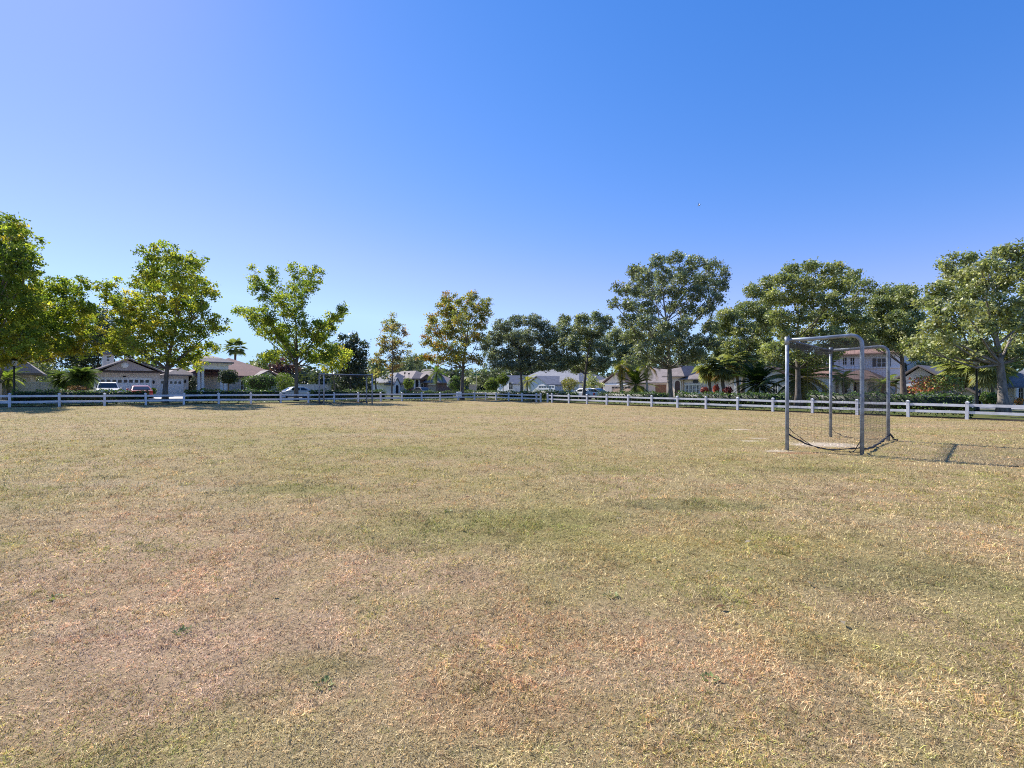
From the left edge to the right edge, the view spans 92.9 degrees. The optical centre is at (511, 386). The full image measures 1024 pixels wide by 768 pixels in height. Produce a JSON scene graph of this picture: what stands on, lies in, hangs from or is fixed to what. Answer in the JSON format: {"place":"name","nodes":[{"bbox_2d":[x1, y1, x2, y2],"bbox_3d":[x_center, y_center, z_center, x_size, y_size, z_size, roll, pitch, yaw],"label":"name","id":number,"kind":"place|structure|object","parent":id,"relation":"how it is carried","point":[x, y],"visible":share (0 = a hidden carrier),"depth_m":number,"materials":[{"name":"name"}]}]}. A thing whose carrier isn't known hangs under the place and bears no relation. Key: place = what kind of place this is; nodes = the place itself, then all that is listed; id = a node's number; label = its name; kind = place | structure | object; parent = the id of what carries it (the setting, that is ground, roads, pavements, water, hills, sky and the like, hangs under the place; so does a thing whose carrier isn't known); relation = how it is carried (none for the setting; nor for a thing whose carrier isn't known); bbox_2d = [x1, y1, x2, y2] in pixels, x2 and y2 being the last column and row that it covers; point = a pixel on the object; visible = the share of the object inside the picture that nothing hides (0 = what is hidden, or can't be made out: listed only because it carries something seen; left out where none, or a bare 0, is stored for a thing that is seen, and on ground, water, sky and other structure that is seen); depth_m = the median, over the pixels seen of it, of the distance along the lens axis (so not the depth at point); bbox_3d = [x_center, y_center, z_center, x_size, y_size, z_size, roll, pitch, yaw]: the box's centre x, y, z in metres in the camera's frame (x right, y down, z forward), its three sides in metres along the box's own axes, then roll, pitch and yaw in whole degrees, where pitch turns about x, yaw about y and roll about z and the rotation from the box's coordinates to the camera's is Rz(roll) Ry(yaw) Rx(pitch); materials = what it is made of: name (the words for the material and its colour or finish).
{"place":"outdoors","nodes":[
{"label":"outdoors","id":0,"kind":"place"},
{"bbox_2d":[149,396,182,398],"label":"driveway","id":1,"kind":"structure","parent":0,"point":[173,397],"depth_m":54.40,"materials":[{"name":"concrete"}]},
{"bbox_2d":[93,382,121,391],"bbox_3d":[-42.352,0.449,50.929,2.320,1.830,4.830,0,0,-42],"label":"parked car","id":2,"kind":"object","parent":1,"relation":"on","point":[110,385],"visible":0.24,"depth_m":50.17,"materials":[{"name":"white paint"}]},
{"bbox_2d":[126,385,152,397],"bbox_3d":[-39.272,0.639,51.373,2.220,1.500,4.610,0,0,-42],"label":"parked car","id":3,"kind":"object","parent":1,"relation":"on","point":[134,388],"visible":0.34,"depth_m":50.30,"materials":[{"name":"red paint"}]},
{"bbox_2d":[0,388,1023,767],"bbox_3d":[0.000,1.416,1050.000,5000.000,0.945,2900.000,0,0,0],"label":"ground","id":4,"kind":"structure","parent":0,"point":[414,590],"depth_m":4.01,"materials":[{"name":"beige plant"}]},
{"bbox_2d":[0,367,28,399],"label":"date palm","id":5,"kind":"object","parent":4,"relation":"on","point":[8,374],"visible":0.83,"depth_m":45.93,"materials":[{"name":"green plant"}]},
{"bbox_2d":[0,347,47,399],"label":"house","id":6,"kind":"structure","parent":4,"relation":"on","point":[32,374],"depth_m":48.45,"materials":[{"name":"beige paint"}]},
{"bbox_2d":[0,211,59,370],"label":"sycamore tree","id":7,"kind":"object","parent":4,"relation":"on","point":[19,258],"visible":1,"depth_m":37.51,"materials":[{"name":"green plant"}]},
{"bbox_2d":[16,381,58,391],"bbox_3d":[-47.243,0.356,48.496,3.181,1.840,0.145,0,0,-42],"label":"board fence","id":8,"kind":"object","parent":4,"relation":"on","point":[29,386],"visible":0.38,"depth_m":48.35,"materials":[{"name":"wood"}]},
{"bbox_2d":[30,360,69,387],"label":"background tree","id":9,"kind":"object","parent":4,"relation":"on","point":[41,367],"visible":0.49,"depth_m":60.14,"materials":[{"name":"green plant"}]},
{"bbox_2d":[0,275,106,378],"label":"sycamore tree","id":10,"kind":"object","parent":4,"relation":"on","point":[68,312],"visible":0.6,"depth_m":43.98,"materials":[{"name":"green plant"}]},
{"bbox_2d":[44,370,72,391],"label":"fan palm","id":11,"kind":"object","parent":4,"relation":"on","point":[62,384],"visible":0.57,"depth_m":48.45,"materials":[{"name":"green plant"}]},
{"bbox_2d":[65,385,89,391],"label":"shrub","id":12,"kind":"object","parent":4,"relation":"on","point":[75,388],"visible":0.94,"depth_m":45.77,"materials":[{"name":"brown plant"}]},
{"bbox_2d":[11,387,149,406],"bbox_3d":[-31.804,0.767,36.209,7.847,1.443,1.317,0,0,-41],"label":"hedge","id":13,"kind":"object","parent":4,"relation":"on","point":[56,392],"visible":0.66,"depth_m":35.64,"materials":[{"name":"green plant"}]},
{"bbox_2d":[59,366,101,391],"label":"fan palm","id":14,"kind":"object","parent":4,"relation":"on","point":[78,376],"visible":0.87,"depth_m":47.59,"materials":[{"name":"green plant"}]},
{"bbox_2d":[36,303,136,370],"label":"background tree","id":15,"kind":"object","parent":4,"relation":"on","point":[94,361],"visible":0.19,"depth_m":75.86,"materials":[{"name":"green plant"}]},
{"bbox_2d":[100,351,113,365],"bbox_3d":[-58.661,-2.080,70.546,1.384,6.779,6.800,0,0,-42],"label":"house","id":16,"kind":"structure","parent":4,"relation":"on","point":[106,359],"depth_m":68.21,"materials":[{"name":"paint"}]},
{"bbox_2d":[91,358,195,394],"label":"house","id":17,"kind":"structure","parent":4,"relation":"on","point":[127,373],"depth_m":58.59,"materials":[{"name":"paint"}]},
{"bbox_2d":[98,377,151,391],"bbox_3d":[-45.916,0.113,57.781,5.008,2.369,0.120,0,0,-42],"label":"garage door","id":18,"kind":"structure","parent":17,"relation":"in","point":[125,383],"depth_m":57.87,"materials":[{"name":"white metal"}]},
{"bbox_2d":[160,379,183,394],"bbox_3d":[-43.270,0.182,61.753,2.605,2.230,0.120,0,0,-42],"label":"garage door","id":19,"kind":"structure","parent":17,"relation":"in","point":[175,387],"depth_m":61.97,"materials":[{"name":"white metal"}]},
{"bbox_2d":[92,239,232,401],"bbox_3d":[-31.412,-5.524,43.812,14.386,14.285,9.091,0,0,33],"label":"sycamore tree","id":20,"kind":"object","parent":4,"relation":"on","point":[132,321],"visible":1,"depth_m":42.34,"materials":[{"name":"green plant"}]},
{"bbox_2d":[217,369,238,390],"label":"topiary tree","id":21,"kind":"object","parent":4,"relation":"on","point":[228,376],"visible":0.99,"depth_m":59.50,"materials":[{"name":"green plant"}]},
{"bbox_2d":[184,387,282,403],"bbox_3d":[-24.392,0.800,42.834,7.731,1.504,1.424,0,0,-41],"label":"hedge","id":22,"kind":"object","parent":4,"relation":"on","point":[192,392],"visible":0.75,"depth_m":42.38,"materials":[{"name":"green plant"}]},
{"bbox_2d":[188,356,282,391],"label":"house","id":23,"kind":"structure","parent":4,"relation":"on","point":[207,377],"depth_m":66.33,"materials":[{"name":"paint"}]},
{"bbox_2d":[200,377,215,391],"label":"door","id":24,"kind":"structure","parent":23,"relation":"in","point":[209,382],"depth_m":66.02,"materials":[{"name":"beige paint"}]},
{"bbox_2d":[223,338,247,359],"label":"fan palm","id":25,"kind":"object","parent":4,"relation":"on","point":[235,352],"visible":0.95,"depth_m":79.49,"materials":[{"name":"green plant"}]},
{"bbox_2d":[0,397,483,403],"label":"kerb","id":26,"kind":"structure","parent":4,"relation":"on","point":[205,401],"depth_m":45.77,"materials":[{"name":"concrete"}]},
{"bbox_2d":[241,373,276,390],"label":"round bush","id":27,"kind":"object","parent":4,"relation":"on","point":[262,382],"visible":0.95,"depth_m":58.97,"materials":[{"name":"green plant"}]},
{"bbox_2d":[247,349,284,372],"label":"background tree","id":28,"kind":"object","parent":4,"relation":"on","point":[262,365],"visible":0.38,"depth_m":90.08,"materials":[{"name":"green plant"}]},
{"bbox_2d":[0,392,541,406],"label":"rail fence","id":29,"kind":"object","parent":4,"relation":"on","point":[59,396],"visible":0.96,"depth_m":41.66,"materials":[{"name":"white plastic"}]},
{"bbox_2d":[266,356,301,387],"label":"background tree","id":30,"kind":"object","parent":4,"relation":"on","point":[279,368],"visible":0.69,"depth_m":83.07,"materials":[{"name":"brown plant"}]},
{"bbox_2d":[274,372,293,389],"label":"shrub","id":31,"kind":"object","parent":4,"relation":"on","point":[286,384],"visible":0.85,"depth_m":61.65,"materials":[{"name":"green plant"}]},
{"bbox_2d":[230,261,350,400],"bbox_3d":[-22.808,-5.832,50.015,9.830,15.046,11.684,0,0,-36],"label":"sycamore tree","id":32,"kind":"object","parent":4,"relation":"on","point":[282,337],"visible":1,"depth_m":48.84,"materials":[{"name":"green plant"}]},
{"bbox_2d":[298,384,331,391],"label":"board fence","id":33,"kind":"object","parent":4,"relation":"on","point":[313,386],"visible":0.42,"depth_m":69.54,"materials":[{"name":"white wood"}]},
{"bbox_2d":[317,343,355,391],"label":"sycamore tree","id":34,"kind":"object","parent":4,"relation":"on","point":[332,365],"visible":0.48,"depth_m":55.48,"materials":[{"name":"green plant"}]},
{"bbox_2d":[318,373,372,404],"bbox_3d":[-14.516,0.279,42.398,4.401,2.866,1.915,0,0,-33],"label":"soccer goal","id":35,"kind":"object","parent":4,"relation":"on","point":[348,375],"visible":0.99,"depth_m":42.16,"materials":[{"name":"grey metal"}]},
{"bbox_2d":[309,388,386,401],"bbox_3d":[-16.618,0.869,49.758,8.060,1.494,1.325,0,0,-42],"label":"hedge","id":36,"kind":"object","parent":4,"relation":"on","point":[344,392],"visible":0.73,"depth_m":49.25,"materials":[{"name":"green plant"}]},
{"bbox_2d":[327,332,370,391],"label":"background tree","id":37,"kind":"object","parent":4,"relation":"on","point":[358,364],"visible":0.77,"depth_m":71.49,"materials":[{"name":"green plant"}]},
{"bbox_2d":[363,357,389,389],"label":"background tree","id":38,"kind":"object","parent":4,"relation":"on","point":[372,365],"visible":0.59,"depth_m":85.44,"materials":[{"name":"green plant"}]},
{"bbox_2d":[369,373,406,393],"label":"house","id":39,"kind":"structure","parent":4,"relation":"on","point":[398,384],"depth_m":86.72,"materials":[{"name":"white paint"}]},
{"bbox_2d":[367,311,414,399],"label":"conical tree","id":40,"kind":"object","parent":4,"relation":"on","point":[391,329],"visible":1,"depth_m":55.93,"materials":[{"name":"green plant"}]},
{"bbox_2d":[403,378,414,392],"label":"topiary tree","id":41,"kind":"object","parent":4,"relation":"on","point":[408,383],"visible":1,"depth_m":73.63,"materials":[{"name":"green plant"}]},
{"bbox_2d":[393,353,425,372],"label":"background tree","id":42,"kind":"object","parent":4,"relation":"on","point":[408,365],"visible":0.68,"depth_m":117.07,"materials":[{"name":"green plant"}]},
{"bbox_2d":[399,371,432,392],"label":"house","id":43,"kind":"structure","parent":4,"relation":"on","point":[417,377],"depth_m":86.82,"materials":[{"name":"white brick"}]},
{"bbox_2d":[399,390,454,399],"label":"hedge","id":44,"kind":"object","parent":4,"relation":"on","point":[426,392],"visible":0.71,"depth_m":55.47,"materials":[{"name":"green plant"}]},
{"bbox_2d":[422,363,448,391],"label":"date palm","id":45,"kind":"object","parent":4,"relation":"on","point":[436,369],"visible":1,"depth_m":79.79,"materials":[{"name":"green plant"}]},
{"bbox_2d":[421,369,457,392],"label":"house","id":46,"kind":"structure","parent":4,"relation":"on","point":[441,385],"depth_m":88.80,"materials":[{"name":"grey brick"}]},
{"bbox_2d":[414,289,493,399],"bbox_3d":[-6.911,-5.168,59.863,9.134,13.956,8.837,0,0,43],"label":"autumn tree","id":47,"kind":"object","parent":4,"relation":"on","point":[458,318],"visible":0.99,"depth_m":59.46,"materials":[{"name":"green plant"}]},
{"bbox_2d":[447,375,460,395],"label":"round bush","id":48,"kind":"object","parent":4,"relation":"on","point":[455,383],"visible":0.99,"depth_m":69.57,"materials":[{"name":"green plant"}]},
{"bbox_2d":[41,478,883,688],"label":"weeds","id":49,"kind":"object","parent":4,"relation":"on","point":[325,678],"visible":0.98,"depth_m":2.79,"materials":[{"name":"green plant"}]},
{"bbox_2d":[464,363,509,390],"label":"background tree","id":50,"kind":"object","parent":4,"relation":"on","point":[486,373],"visible":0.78,"depth_m":94.55,"materials":[{"name":"green plant"}]},
{"bbox_2d":[483,377,499,391],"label":"topiary tree","id":51,"kind":"object","parent":4,"relation":"on","point":[490,384],"visible":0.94,"depth_m":69.42,"materials":[{"name":"green plant"}]},
{"bbox_2d":[464,389,537,400],"bbox_3d":[-1.820,1.066,60.325,1.371,1.508,14.568,0,0,-38],"label":"hedge","id":52,"kind":"object","parent":4,"relation":"on","point":[502,392],"visible":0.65,"depth_m":59.01,"materials":[{"name":"green plant"}]},
{"bbox_2d":[495,372,508,390],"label":"topiary tree","id":53,"kind":"object","parent":4,"relation":"on","point":[502,379],"visible":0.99,"depth_m":70.62,"materials":[{"name":"green plant"}]},
{"bbox_2d":[36,355,985,390],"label":"woods","id":54,"kind":"object","parent":4,"relation":"on","point":[309,374],"visible":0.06,"depth_m":160.13,"materials":[{"name":"green plant"}]},
{"bbox_2d":[479,312,553,390],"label":"oak tree","id":55,"kind":"object","parent":4,"relation":"on","point":[515,346],"visible":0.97,"depth_m":62.43,"materials":[{"name":"green plant"}]},
{"bbox_2d":[522,374,537,390],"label":"date palm","id":56,"kind":"object","parent":4,"relation":"on","point":[527,380],"visible":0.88,"depth_m":91.82,"materials":[{"name":"green plant"}]},
{"bbox_2d":[535,389,556,399],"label":"hedge","id":57,"kind":"object","parent":4,"relation":"on","point":[544,393],"visible":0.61,"depth_m":55.88,"materials":[{"name":"green plant"}]},
{"bbox_2d":[497,369,605,392],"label":"house","id":58,"kind":"structure","parent":4,"relation":"on","point":[551,379],"depth_m":104.54,"materials":[{"name":"white paint"}]},
{"bbox_2d":[538,385,554,391],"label":"garage door","id":59,"kind":"structure","parent":58,"relation":"in","point":[543,387],"depth_m":100.55,"materials":[{"name":"white paint"}]},
{"bbox_2d":[548,390,578,401],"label":"hedge","id":60,"kind":"object","parent":4,"relation":"on","point":[563,393],"visible":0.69,"depth_m":50.77,"materials":[{"name":"green plant"}]},
{"bbox_2d":[561,377,578,392],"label":"shrub","id":61,"kind":"object","parent":4,"relation":"on","point":[566,382],"visible":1,"depth_m":65.71,"materials":[{"name":"green plant"}]},
{"bbox_2d":[543,309,615,398],"bbox_3d":[8.605,-4.017,61.495,9.637,11.822,7.550,0,0,0],"label":"oak tree","id":62,"kind":"object","parent":4,"relation":"on","point":[586,336],"visible":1,"depth_m":60.82,"materials":[{"name":"green plant"}]},
{"bbox_2d":[574,388,600,399],"bbox_3d":[9.357,0.974,62.310,2.220,1.500,4.610,0,0,-38],"label":"parked car","id":63,"kind":"object","parent":4,"relation":"on","point":[591,392],"visible":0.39,"depth_m":60.93,"materials":[{"name":"white paint"}]},
{"bbox_2d":[580,371,604,387],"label":"background tree","id":64,"kind":"object","parent":4,"relation":"on","point":[592,381],"visible":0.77,"depth_m":77.23,"materials":[{"name":"green plant"}]},
{"bbox_2d":[612,360,636,393],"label":"date palm","id":65,"kind":"object","parent":4,"relation":"on","point":[620,375],"visible":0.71,"depth_m":61.89,"materials":[{"name":"plant"}]},
{"bbox_2d":[605,326,648,393],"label":"oak tree","id":66,"kind":"object","parent":4,"relation":"on","point":[619,349],"visible":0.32,"depth_m":67.69,"materials":[{"name":"green plant"}]},
{"bbox_2d":[597,390,668,405],"bbox_3d":[10.859,1.061,44.298,1.402,1.551,7.612,0,0,-39],"label":"hedge","id":67,"kind":"object","parent":4,"relation":"on","point":[631,394],"visible":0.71,"depth_m":43.68,"materials":[{"name":"green plant"}]},
{"bbox_2d":[617,366,657,393],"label":"date palm","id":68,"kind":"object","parent":4,"relation":"on","point":[635,378],"visible":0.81,"depth_m":60.70,"materials":[{"name":"green plant"}]},
{"bbox_2d":[596,365,696,396],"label":"house","id":69,"kind":"structure","parent":4,"relation":"on","point":[611,384],"depth_m":84.11,"materials":[{"name":"beige paint"}]},
{"bbox_2d":[633,359,660,392],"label":"tree","id":70,"kind":"object","parent":4,"relation":"on","point":[646,369],"visible":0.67,"depth_m":59.87,"materials":[{"name":"plant"}]},
{"bbox_2d":[606,249,732,401],"bbox_3d":[16.665,-6.409,49.967,14.812,16.646,9.820,0,0,-33],"label":"oak tree","id":71,"kind":"object","parent":4,"relation":"on","point":[665,332],"visible":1,"depth_m":49.08,"materials":[{"name":"green plant"}]},
{"bbox_2d":[678,367,733,394],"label":"house","id":72,"kind":"structure","parent":4,"relation":"on","point":[692,383],"depth_m":75.56,"materials":[{"name":"paint"}]},
{"bbox_2d":[691,354,725,394],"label":"fan palm","id":73,"kind":"object","parent":4,"relation":"on","point":[703,373],"visible":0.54,"depth_m":53.43,"materials":[{"name":"green plant"}]},
{"bbox_2d":[705,357,739,391],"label":"fan palm","id":74,"kind":"object","parent":4,"relation":"on","point":[722,373],"visible":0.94,"depth_m":51.43,"materials":[{"name":"green plant"}]},
{"bbox_2d":[674,390,789,410],"bbox_3d":[16.510,1.034,37.153,1.436,1.508,8.839,0,0,-38],"label":"hedge","id":75,"kind":"object","parent":4,"relation":"on","point":[723,395],"visible":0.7,"depth_m":36.61,"materials":[{"name":"green plant"}]},
{"bbox_2d":[720,351,757,394],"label":"fan palm","id":76,"kind":"object","parent":4,"relation":"on","point":[746,354],"visible":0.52,"depth_m":54.23,"materials":[{"name":"green plant"}]},
{"bbox_2d":[706,273,782,392],"bbox_3d":[28.018,-5.879,57.926,10.393,15.643,6.633,0,0,-26],"label":"oak tree","id":77,"kind":"object","parent":4,"relation":"on","point":[758,327],"visible":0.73,"depth_m":57.12,"materials":[{"name":"green plant"}]},
{"bbox_2d":[728,357,784,395],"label":"date palm","id":78,"kind":"object","parent":4,"relation":"on","point":[756,375],"visible":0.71,"depth_m":48.59,"materials":[{"name":"green plant"}]},
{"bbox_2d":[731,363,802,398],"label":"house","id":79,"kind":"structure","parent":4,"relation":"on","point":[777,388],"depth_m":64.68,"materials":[{"name":"grey paint"}]},
{"bbox_2d":[547,393,1023,419],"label":"rail fence","id":80,"kind":"object","parent":4,"relation":"on","point":[966,412],"visible":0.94,"depth_m":31.17,"materials":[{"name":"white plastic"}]},
{"bbox_2d":[757,357,848,404],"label":"date palm","id":81,"kind":"object","parent":4,"relation":"on","point":[803,382],"visible":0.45,"depth_m":45.13,"materials":[{"name":"green plant"}]},
{"bbox_2d":[756,256,883,405],"bbox_3d":[26.261,-4.786,41.497,12.016,13.425,8.247,0,0,0],"label":"oak tree","id":82,"kind":"object","parent":4,"relation":"on","point":[809,287],"visible":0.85,"depth_m":40.47,"materials":[{"name":"green plant"}]},
{"bbox_2d":[784,334,897,454],"bbox_3d":[9.472,0.261,14.004,5.012,3.159,1.889,0,0,-43],"label":"soccer goal","id":83,"kind":"object","parent":4,"relation":"on","point":[789,342],"visible":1,"depth_m":12.77,"materials":[{"name":"grey metal"}]},
{"bbox_2d":[832,370,857,394],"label":"date palm","id":84,"kind":"object","parent":4,"relation":"on","point":[843,382],"visible":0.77,"depth_m":51.88,"materials":[{"name":"green plant"}]},
{"bbox_2d":[803,349,922,395],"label":"house","id":85,"kind":"structure","parent":4,"relation":"on","point":[855,358],"depth_m":62.14,"materials":[{"name":"white paint"}]},
{"bbox_2d":[867,374,899,394],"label":"date palm","id":86,"kind":"object","parent":4,"relation":"on","point":[882,383],"visible":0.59,"depth_m":49.89,"materials":[{"name":"green plant"}]},
{"bbox_2d":[847,282,934,395],"bbox_3d":[36.451,-4.116,46.702,8.257,12.156,6.038,0,0,-36],"label":"oak tree","id":87,"kind":"object","parent":4,"relation":"on","point":[892,303],"visible":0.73,"depth_m":45.91,"materials":[{"name":"green plant"}]},
{"bbox_2d":[806,390,975,417],"bbox_3d":[22.520,1.042,29.555,1.501,1.652,8.240,0,0,-39],"label":"hedge","id":88,"kind":"object","parent":4,"relation":"on","point":[940,399],"visible":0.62,"depth_m":28.38,"materials":[{"name":"green plant"}]},
{"bbox_2d":[890,365,962,396],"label":"house","id":89,"kind":"structure","parent":4,"relation":"on","point":[922,370],"depth_m":53.87,"materials":[{"name":"grey paint"}]},
{"bbox_2d":[907,374,964,396],"bbox_3d":[37.455,0.378,43.008,3.656,2.960,3.380,0,0,0],"label":"bougainvillea","id":90,"kind":"object","parent":4,"relation":"on","point":[943,381],"visible":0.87,"depth_m":42.38,"materials":[{"name":"green plant"}]},
{"bbox_2d":[914,356,966,368],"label":"background tree","id":91,"kind":"object","parent":4,"relation":"on","point":[931,362],"visible":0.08,"depth_m":58.94,"materials":[{"name":"green plant"}]},
{"bbox_2d":[930,357,980,390],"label":"fan palm","id":92,"kind":"object","parent":4,"relation":"on","point":[950,370],"visible":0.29,"depth_m":49.51,"materials":[{"name":"green plant"}]},
{"bbox_2d":[897,237,1023,412],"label":"oak tree","id":93,"kind":"object","parent":4,"relation":"on","point":[992,317],"visible":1,"depth_m":31.62,"materials":[{"name":"green plant"}]},
{"bbox_2d":[973,357,980,410],"bbox_3d":[32.957,-0.232,34.500,0.500,4.054,0.476,0,0,0],"label":"street lamp","id":94,"kind":"object","parent":4,"relation":"on","point":[976,392],"visible":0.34,"depth_m":34.45,"materials":[{"name":"black metal"}]},
{"bbox_2d":[956,352,1023,404],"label":"fan palm","id":95,"kind":"object","parent":4,"relation":"on","point":[987,377],"visible":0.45,"depth_m":45.44,"materials":[{"name":"green plant"}]},
{"bbox_2d":[986,392,996,403],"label":"shrub","id":96,"kind":"object","parent":4,"relation":"on","point":[991,398],"visible":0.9,"depth_m":42.90,"materials":[{"name":"green plant"}]},
{"bbox_2d":[961,370,1023,404],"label":"house","id":97,"kind":"structure","parent":4,"relation":"on","point":[1016,390],"depth_m":46.57,"materials":[{"name":"grey paint"}]},
{"bbox_2d":[0,0,1023,374],"label":"sky","id":98,"kind":"structure","parent":0,"point":[522,154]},
{"bbox_2d":[27,417,1018,623],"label":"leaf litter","id":99,"kind":"object","parent":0,"point":[719,605],"visible":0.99,"depth_m":5.03,"materials":[{"name":"brown plant"}]},
{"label":"road","id":100,"kind":"structure","parent":0,"visible":0},
{"bbox_2d":[281,387,311,397],"bbox_3d":[-23.891,0.761,53.596,4.610,1.500,2.220,0,0,-42],"label":"parked car","id":101,"kind":"object","parent":100,"relation":"on","point":[301,390],"visible":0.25,"depth_m":53.06,"materials":[{"name":"silver metal"}]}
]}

